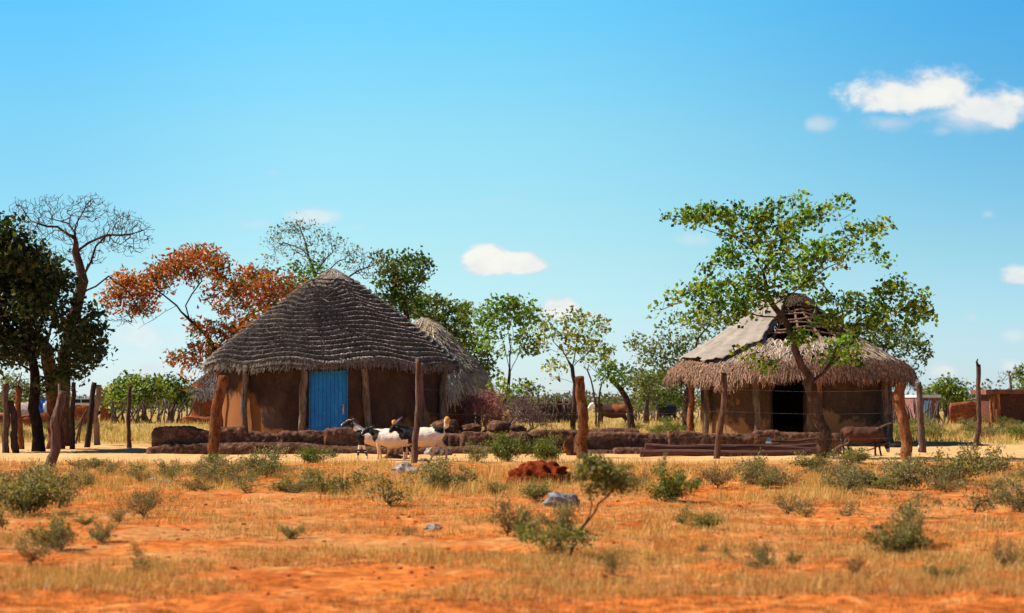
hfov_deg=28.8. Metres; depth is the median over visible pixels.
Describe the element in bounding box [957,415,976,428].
scrub bush
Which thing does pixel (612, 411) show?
cow
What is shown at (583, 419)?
fence post
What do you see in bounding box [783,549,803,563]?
scrub bush
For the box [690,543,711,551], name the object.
scrub bush
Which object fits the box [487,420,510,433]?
mud lump
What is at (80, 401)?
parked car
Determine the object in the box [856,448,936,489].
scrub bush
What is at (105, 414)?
mud shed
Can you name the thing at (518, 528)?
scrub bush
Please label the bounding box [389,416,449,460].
goat
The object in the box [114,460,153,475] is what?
scrub bush
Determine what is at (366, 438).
goat
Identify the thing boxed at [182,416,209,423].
mud wall
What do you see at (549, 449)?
scrub bush
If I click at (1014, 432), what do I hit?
scrub bush
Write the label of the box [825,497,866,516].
scrub bush
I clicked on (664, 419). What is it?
scrub bush
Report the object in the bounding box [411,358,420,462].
fence post
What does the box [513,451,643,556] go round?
thorn bush
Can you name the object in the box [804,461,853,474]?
scrub bush
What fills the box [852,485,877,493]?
scrub bush
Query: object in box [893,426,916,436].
scrub bush
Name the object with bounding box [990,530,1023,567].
scrub bush
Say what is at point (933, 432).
scrub bush
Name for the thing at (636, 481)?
scrub bush
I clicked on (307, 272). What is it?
broadleaf tree
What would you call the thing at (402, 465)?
rock
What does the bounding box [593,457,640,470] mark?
scrub bush
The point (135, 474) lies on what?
scrub bush
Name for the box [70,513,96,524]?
scrub bush
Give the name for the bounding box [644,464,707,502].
scrub bush
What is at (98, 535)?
scrub bush
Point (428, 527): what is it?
rock
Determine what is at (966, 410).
ruined mud wall
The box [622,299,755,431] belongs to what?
broadleaf tree
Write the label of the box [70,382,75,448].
fence post
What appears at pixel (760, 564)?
scrub bush
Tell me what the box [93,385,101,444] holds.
fence post
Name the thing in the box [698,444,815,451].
pole
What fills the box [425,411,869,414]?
fence wire
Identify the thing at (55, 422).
fence post
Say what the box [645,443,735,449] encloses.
pole
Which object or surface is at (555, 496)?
rock
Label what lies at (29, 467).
scrub bush
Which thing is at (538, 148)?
sky
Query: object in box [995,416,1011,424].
scrub bush
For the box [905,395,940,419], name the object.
brick house
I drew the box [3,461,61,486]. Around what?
scrub bush
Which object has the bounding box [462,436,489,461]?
scrub bush
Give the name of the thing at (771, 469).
scrub bush
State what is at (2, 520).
scrub bush
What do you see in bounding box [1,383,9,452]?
fence post
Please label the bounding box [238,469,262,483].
scrub bush
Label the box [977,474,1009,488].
scrub bush
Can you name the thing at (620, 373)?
stubby tree
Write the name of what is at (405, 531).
scrub bush
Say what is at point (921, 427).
fence post
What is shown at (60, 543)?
scrub bush
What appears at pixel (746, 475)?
scrub bush
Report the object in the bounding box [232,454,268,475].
scrub bush
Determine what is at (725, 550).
scrub bush
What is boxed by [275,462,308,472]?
scrub bush
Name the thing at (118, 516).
scrub bush
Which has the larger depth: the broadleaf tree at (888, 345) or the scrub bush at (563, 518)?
the broadleaf tree at (888, 345)
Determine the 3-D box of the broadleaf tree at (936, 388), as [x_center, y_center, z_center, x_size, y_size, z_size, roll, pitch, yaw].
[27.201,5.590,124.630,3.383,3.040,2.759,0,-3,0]
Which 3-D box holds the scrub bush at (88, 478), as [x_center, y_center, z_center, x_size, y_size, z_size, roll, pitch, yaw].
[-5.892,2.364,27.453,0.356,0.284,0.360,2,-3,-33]
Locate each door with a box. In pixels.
[309,370,347,430]
[924,400,931,417]
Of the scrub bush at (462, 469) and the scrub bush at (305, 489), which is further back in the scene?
the scrub bush at (462, 469)
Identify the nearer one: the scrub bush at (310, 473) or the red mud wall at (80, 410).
the scrub bush at (310, 473)
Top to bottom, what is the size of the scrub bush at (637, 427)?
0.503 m
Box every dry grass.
[0,412,1023,444]
[0,454,1023,612]
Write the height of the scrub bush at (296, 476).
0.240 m
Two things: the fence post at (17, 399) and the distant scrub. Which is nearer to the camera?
the fence post at (17, 399)
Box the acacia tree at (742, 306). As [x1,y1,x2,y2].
[645,188,937,457]
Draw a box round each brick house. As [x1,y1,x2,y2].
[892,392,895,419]
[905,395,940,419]
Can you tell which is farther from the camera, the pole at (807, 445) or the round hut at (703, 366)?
the round hut at (703, 366)
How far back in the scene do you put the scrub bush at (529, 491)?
23.18 m
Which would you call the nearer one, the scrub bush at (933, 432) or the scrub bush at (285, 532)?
the scrub bush at (285, 532)
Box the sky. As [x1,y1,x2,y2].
[0,0,1023,399]
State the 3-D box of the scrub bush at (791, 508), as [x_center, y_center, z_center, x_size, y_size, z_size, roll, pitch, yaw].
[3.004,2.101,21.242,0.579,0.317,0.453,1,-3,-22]
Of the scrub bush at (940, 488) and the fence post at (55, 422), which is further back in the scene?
the fence post at (55, 422)
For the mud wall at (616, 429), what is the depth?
46.34 m
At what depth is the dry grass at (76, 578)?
15.27 m
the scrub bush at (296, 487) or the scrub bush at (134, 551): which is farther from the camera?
the scrub bush at (296, 487)
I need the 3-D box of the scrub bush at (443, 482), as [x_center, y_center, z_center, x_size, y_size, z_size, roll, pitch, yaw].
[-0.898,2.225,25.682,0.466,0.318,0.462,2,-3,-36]
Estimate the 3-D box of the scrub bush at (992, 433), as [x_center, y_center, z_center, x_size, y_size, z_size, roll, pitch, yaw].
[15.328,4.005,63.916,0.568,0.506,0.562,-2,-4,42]
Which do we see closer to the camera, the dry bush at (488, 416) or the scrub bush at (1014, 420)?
the dry bush at (488, 416)
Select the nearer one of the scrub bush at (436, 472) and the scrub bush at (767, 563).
the scrub bush at (767, 563)
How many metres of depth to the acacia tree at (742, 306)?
40.87 m
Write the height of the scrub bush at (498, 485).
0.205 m
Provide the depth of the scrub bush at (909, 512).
16.40 m
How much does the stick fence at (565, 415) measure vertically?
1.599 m
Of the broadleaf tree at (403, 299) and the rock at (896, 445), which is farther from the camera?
the broadleaf tree at (403, 299)
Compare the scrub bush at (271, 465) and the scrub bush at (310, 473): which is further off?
the scrub bush at (271, 465)
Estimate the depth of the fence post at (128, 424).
49.68 m
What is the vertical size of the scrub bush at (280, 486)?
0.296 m
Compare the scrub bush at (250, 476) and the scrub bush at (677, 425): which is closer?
the scrub bush at (250, 476)
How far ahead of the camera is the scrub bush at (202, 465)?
31.44 m
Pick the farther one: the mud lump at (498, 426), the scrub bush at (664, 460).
the mud lump at (498, 426)
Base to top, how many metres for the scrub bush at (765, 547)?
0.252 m
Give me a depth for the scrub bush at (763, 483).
26.14 m
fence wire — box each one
[424,389,883,391]
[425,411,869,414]
[442,436,909,440]
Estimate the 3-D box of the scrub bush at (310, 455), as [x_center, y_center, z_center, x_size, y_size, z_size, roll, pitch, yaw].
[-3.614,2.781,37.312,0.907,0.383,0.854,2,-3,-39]
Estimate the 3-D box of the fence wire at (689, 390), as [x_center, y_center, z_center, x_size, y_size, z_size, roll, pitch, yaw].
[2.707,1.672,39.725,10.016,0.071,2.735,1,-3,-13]
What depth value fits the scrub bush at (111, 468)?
30.38 m
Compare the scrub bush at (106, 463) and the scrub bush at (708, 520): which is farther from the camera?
the scrub bush at (106, 463)
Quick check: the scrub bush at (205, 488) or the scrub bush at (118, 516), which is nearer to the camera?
the scrub bush at (118, 516)
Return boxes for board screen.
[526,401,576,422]
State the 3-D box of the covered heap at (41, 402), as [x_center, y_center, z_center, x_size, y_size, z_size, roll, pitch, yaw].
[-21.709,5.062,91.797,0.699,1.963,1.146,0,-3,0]
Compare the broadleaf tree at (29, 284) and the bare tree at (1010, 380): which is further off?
the bare tree at (1010, 380)
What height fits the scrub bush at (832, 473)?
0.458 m
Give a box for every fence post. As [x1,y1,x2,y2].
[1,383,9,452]
[8,400,19,452]
[13,372,24,448]
[44,384,67,466]
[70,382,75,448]
[84,382,96,446]
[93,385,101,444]
[126,386,131,447]
[207,375,228,455]
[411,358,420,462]
[575,376,588,458]
[713,373,726,458]
[893,382,912,459]
[915,382,926,452]
[972,359,981,447]
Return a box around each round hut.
[184,371,216,416]
[201,268,460,433]
[411,318,498,433]
[662,291,920,445]
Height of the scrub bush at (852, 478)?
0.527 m
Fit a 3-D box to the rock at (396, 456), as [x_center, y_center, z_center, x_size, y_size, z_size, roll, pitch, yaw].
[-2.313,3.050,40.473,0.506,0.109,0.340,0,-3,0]
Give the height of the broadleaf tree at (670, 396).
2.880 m
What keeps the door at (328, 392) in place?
in the round hut at (332, 348)
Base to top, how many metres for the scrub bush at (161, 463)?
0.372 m
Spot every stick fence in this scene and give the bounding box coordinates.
[111,397,194,423]
[514,394,577,422]
[634,408,698,420]
[893,398,950,424]
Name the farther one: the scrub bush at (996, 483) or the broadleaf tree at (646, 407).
the broadleaf tree at (646, 407)
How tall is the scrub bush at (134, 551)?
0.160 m
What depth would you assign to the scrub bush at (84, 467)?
31.23 m
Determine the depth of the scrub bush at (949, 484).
25.88 m
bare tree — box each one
[9,192,154,445]
[255,212,403,291]
[998,366,1023,388]
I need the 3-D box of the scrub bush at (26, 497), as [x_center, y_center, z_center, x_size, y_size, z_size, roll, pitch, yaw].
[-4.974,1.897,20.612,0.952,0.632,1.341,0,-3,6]
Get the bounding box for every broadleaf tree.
[0,210,118,451]
[0,242,77,448]
[0,369,43,411]
[95,369,178,421]
[149,371,193,421]
[270,256,331,297]
[369,245,437,323]
[397,290,499,379]
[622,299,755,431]
[627,364,668,423]
[636,372,685,420]
[846,310,934,376]
[922,372,972,418]
[1006,362,1023,388]
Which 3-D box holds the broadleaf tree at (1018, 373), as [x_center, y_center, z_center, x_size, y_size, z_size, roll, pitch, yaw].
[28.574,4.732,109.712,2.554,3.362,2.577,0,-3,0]
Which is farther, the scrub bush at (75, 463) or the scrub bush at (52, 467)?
the scrub bush at (75, 463)
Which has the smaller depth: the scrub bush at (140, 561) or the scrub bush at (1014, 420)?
the scrub bush at (140, 561)
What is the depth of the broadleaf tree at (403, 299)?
69.52 m
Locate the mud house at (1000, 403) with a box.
[970,389,1023,425]
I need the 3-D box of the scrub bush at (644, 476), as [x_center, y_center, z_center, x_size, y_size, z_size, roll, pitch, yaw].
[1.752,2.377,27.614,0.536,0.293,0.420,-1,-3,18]
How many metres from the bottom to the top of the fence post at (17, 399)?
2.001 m
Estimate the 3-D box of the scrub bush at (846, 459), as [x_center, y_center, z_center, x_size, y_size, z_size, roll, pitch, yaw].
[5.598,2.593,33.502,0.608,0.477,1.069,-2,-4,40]
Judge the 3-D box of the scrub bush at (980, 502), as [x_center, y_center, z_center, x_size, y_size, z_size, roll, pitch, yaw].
[4.785,1.983,20.671,1.297,0.412,0.737,1,-3,-18]
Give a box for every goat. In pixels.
[341,418,396,458]
[361,425,411,459]
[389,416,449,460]
[840,426,889,455]
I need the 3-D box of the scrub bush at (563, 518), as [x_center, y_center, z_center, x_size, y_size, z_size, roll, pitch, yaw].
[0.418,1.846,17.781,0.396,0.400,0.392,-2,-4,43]
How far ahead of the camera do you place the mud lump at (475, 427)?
45.02 m
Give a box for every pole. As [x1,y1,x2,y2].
[640,449,811,456]
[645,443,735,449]
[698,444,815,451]
[736,443,816,449]
[771,437,818,442]
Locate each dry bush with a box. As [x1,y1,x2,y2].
[455,385,517,432]
[499,381,555,432]
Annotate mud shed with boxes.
[95,394,119,421]
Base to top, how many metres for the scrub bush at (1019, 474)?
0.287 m
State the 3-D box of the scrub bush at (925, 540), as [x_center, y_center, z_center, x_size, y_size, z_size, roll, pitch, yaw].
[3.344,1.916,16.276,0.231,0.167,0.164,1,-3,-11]
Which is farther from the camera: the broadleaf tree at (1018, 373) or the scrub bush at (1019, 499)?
the broadleaf tree at (1018, 373)
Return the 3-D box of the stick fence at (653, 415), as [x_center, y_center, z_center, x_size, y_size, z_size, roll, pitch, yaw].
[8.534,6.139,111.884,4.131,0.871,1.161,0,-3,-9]
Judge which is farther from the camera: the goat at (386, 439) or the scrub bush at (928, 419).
the scrub bush at (928, 419)
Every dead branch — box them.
[75,409,87,443]
[831,422,894,451]
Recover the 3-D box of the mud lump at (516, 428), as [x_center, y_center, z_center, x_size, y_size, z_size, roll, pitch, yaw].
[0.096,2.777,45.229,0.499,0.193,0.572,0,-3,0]
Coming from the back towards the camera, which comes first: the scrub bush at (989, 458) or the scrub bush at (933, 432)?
the scrub bush at (933, 432)
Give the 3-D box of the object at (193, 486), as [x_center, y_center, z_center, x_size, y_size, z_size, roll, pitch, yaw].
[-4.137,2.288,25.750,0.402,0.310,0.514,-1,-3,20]
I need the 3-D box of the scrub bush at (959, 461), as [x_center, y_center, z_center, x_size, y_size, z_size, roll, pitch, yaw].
[6.201,2.272,28.494,1.714,0.641,1.217,2,-3,-30]
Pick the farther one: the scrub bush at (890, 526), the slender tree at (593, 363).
the slender tree at (593, 363)
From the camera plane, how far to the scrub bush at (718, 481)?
26.55 m
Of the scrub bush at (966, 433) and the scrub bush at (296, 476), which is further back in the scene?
the scrub bush at (966, 433)
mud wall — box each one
[0,404,93,426]
[146,426,429,454]
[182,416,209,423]
[419,429,593,453]
[574,430,841,453]
[589,428,639,432]
[947,401,976,423]
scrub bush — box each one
[0,458,81,514]
[0,500,16,531]
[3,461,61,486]
[4,471,40,486]
[7,530,70,563]
[16,507,82,548]
[19,461,55,474]
[23,427,31,439]
[33,455,80,485]
[44,526,77,550]
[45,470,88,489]
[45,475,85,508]
[55,462,96,474]
[65,457,95,469]
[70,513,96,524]
[74,469,96,486]
[82,457,107,467]
[82,515,118,542]
[94,461,123,475]
[96,459,122,468]
[107,505,128,523]
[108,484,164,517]
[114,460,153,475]
[122,552,162,572]
[126,539,148,556]
[127,469,156,480]
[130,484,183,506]
[150,454,189,473]
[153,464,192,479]
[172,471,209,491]
[182,457,230,479]
[183,450,245,482]
[183,455,224,471]
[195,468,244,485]
[199,483,215,490]
[200,452,230,463]
[212,472,260,484]
[225,456,258,473]
[227,478,263,491]
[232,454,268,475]
[233,439,288,477]
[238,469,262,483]
[258,474,323,492]
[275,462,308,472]
[275,523,310,538]
[282,478,310,492]
[290,467,329,480]
[293,445,343,462]
[297,463,376,494]
[300,481,312,490]
[301,465,338,478]
[356,467,424,504]
[398,522,418,534]
[414,447,482,488]
[419,471,454,487]
[452,463,473,471]
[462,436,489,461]
[480,487,545,536]
[482,480,510,488]
[483,481,512,493]
[484,430,534,461]
[512,518,530,542]
[517,477,557,500]
[520,433,563,460]
[536,492,582,529]
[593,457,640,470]
[595,541,633,575]
[614,474,650,485]
[627,470,656,485]
[635,421,645,429]
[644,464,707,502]
[645,425,671,432]
[657,415,673,423]
[657,452,668,469]
[663,420,686,431]
[666,501,700,520]
[671,512,725,528]
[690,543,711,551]
[693,458,742,487]
[717,544,738,557]
[733,446,789,484]
[734,547,776,569]
[745,538,774,557]
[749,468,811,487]
[751,472,781,487]
[755,549,778,565]
[757,461,784,473]
[767,489,821,514]
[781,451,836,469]
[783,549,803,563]
[789,496,821,517]
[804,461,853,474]
[818,459,877,487]
[819,456,872,492]
[821,449,867,467]
[822,446,873,461]
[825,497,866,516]
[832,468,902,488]
[838,554,864,575]
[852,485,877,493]
[852,509,937,554]
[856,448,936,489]
[862,509,917,544]
[877,444,993,480]
[881,486,939,517]
[893,419,916,426]
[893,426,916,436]
[894,497,930,537]
[903,458,971,489]
[914,477,1017,512]
[914,532,936,548]
[915,412,937,425]
[919,560,971,579]
[920,475,969,492]
[924,418,943,428]
[925,426,945,438]
[938,481,958,491]
[941,427,962,436]
[950,477,967,487]
[956,435,1023,475]
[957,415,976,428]
[963,431,974,437]
[972,423,996,437]
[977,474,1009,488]
[981,414,990,424]
[981,427,997,437]
[984,422,1006,429]
[988,473,1023,511]
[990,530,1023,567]
[994,420,1012,426]
[994,427,1007,434]
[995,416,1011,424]
[998,426,1016,434]
[1003,466,1023,479]
[1008,425,1023,439]
[1010,419,1023,426]
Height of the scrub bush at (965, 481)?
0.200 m
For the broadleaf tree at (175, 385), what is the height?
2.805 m
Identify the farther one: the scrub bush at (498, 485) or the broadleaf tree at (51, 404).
the broadleaf tree at (51, 404)
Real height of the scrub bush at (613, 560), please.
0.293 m
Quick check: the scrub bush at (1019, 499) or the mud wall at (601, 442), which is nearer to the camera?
the scrub bush at (1019, 499)
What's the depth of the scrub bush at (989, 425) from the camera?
72.10 m
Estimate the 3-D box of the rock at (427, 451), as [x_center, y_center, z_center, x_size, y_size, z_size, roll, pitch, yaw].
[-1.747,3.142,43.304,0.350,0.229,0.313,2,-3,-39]
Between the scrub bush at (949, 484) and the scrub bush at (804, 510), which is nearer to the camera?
the scrub bush at (804, 510)
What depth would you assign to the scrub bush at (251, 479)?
28.07 m
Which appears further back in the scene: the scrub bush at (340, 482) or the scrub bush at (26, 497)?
the scrub bush at (340, 482)
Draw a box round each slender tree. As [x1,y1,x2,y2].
[470,292,546,416]
[528,305,616,429]
[574,343,616,428]
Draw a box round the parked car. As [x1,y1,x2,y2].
[70,398,99,414]
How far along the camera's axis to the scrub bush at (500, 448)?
38.33 m
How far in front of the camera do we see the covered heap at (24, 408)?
91.40 m
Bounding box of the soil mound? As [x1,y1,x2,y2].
[506,460,574,485]
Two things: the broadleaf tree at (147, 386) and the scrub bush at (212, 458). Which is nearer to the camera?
the scrub bush at (212, 458)
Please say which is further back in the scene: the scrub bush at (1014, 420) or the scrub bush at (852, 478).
the scrub bush at (1014, 420)
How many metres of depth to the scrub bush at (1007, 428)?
67.67 m
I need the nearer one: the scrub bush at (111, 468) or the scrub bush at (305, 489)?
the scrub bush at (305, 489)
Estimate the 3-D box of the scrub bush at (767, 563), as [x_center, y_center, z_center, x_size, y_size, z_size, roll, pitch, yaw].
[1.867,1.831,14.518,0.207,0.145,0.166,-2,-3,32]
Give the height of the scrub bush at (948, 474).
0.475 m
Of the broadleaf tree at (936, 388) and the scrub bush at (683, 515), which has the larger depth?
the broadleaf tree at (936, 388)
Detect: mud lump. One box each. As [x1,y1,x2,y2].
[430,419,459,433]
[462,423,481,431]
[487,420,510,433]
[507,424,526,432]
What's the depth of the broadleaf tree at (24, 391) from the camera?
119.90 m
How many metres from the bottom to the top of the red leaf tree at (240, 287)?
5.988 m
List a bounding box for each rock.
[387,454,408,458]
[391,462,418,473]
[422,523,441,530]
[424,447,432,454]
[430,446,452,455]
[542,492,579,507]
[889,443,900,447]
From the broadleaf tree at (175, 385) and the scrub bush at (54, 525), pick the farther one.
the broadleaf tree at (175, 385)
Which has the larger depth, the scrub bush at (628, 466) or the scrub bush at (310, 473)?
the scrub bush at (628, 466)
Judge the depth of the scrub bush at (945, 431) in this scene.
63.75 m
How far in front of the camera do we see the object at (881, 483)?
26.33 m
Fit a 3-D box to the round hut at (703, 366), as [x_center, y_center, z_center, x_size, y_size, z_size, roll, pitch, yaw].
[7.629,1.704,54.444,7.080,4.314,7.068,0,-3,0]
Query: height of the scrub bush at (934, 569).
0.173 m
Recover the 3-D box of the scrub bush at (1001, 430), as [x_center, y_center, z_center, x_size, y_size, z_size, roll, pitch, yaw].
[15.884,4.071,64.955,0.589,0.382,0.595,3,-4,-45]
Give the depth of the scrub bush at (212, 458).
36.06 m
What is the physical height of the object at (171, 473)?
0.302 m
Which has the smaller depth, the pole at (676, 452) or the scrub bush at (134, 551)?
the scrub bush at (134, 551)
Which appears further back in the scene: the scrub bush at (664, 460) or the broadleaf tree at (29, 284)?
the broadleaf tree at (29, 284)
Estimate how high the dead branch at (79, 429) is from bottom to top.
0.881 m
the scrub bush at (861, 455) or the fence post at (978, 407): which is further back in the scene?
the fence post at (978, 407)
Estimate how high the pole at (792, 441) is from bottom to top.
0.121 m
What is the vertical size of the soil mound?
0.407 m
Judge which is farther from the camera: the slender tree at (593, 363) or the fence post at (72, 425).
the slender tree at (593, 363)
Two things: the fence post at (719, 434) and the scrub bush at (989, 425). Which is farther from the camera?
the scrub bush at (989, 425)
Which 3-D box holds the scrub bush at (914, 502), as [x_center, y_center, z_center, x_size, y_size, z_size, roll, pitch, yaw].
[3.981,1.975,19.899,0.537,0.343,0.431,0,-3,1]
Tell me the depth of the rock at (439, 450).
42.71 m
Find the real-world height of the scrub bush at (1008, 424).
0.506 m
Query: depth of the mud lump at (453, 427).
45.02 m
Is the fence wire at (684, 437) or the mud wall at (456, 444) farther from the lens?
the mud wall at (456, 444)
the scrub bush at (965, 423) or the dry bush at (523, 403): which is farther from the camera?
the scrub bush at (965, 423)
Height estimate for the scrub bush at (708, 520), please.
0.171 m
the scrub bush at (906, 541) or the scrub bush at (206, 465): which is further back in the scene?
the scrub bush at (206, 465)
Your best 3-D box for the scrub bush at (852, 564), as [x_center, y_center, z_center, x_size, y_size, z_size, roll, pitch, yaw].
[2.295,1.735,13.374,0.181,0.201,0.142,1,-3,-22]
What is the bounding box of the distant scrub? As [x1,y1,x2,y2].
[0,378,1009,413]
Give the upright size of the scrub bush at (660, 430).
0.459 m
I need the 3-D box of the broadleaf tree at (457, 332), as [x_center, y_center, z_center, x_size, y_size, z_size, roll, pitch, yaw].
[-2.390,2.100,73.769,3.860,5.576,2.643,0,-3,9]
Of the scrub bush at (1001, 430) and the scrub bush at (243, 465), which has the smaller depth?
the scrub bush at (243, 465)
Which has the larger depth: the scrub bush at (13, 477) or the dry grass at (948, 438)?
the dry grass at (948, 438)
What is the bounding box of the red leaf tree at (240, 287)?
[93,240,306,391]
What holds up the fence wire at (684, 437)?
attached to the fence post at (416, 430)
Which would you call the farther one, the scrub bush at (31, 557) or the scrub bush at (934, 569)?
the scrub bush at (31, 557)
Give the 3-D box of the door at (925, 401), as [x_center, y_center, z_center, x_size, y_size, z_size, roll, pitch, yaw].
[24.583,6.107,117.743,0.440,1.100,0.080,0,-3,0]
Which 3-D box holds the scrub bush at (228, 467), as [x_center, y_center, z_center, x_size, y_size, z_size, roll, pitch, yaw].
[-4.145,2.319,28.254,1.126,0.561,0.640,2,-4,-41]
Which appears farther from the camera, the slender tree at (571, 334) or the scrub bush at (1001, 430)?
the slender tree at (571, 334)
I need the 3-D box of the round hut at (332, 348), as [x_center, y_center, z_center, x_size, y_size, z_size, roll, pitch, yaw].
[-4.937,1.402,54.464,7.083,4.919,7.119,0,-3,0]
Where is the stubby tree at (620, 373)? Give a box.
[592,361,635,428]
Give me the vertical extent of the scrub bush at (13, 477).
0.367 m
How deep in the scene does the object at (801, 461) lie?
33.69 m
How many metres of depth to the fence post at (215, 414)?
41.34 m
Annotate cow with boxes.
[588,400,626,422]
[655,400,676,418]
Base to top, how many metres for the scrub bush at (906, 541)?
0.396 m
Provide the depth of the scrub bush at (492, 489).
25.23 m

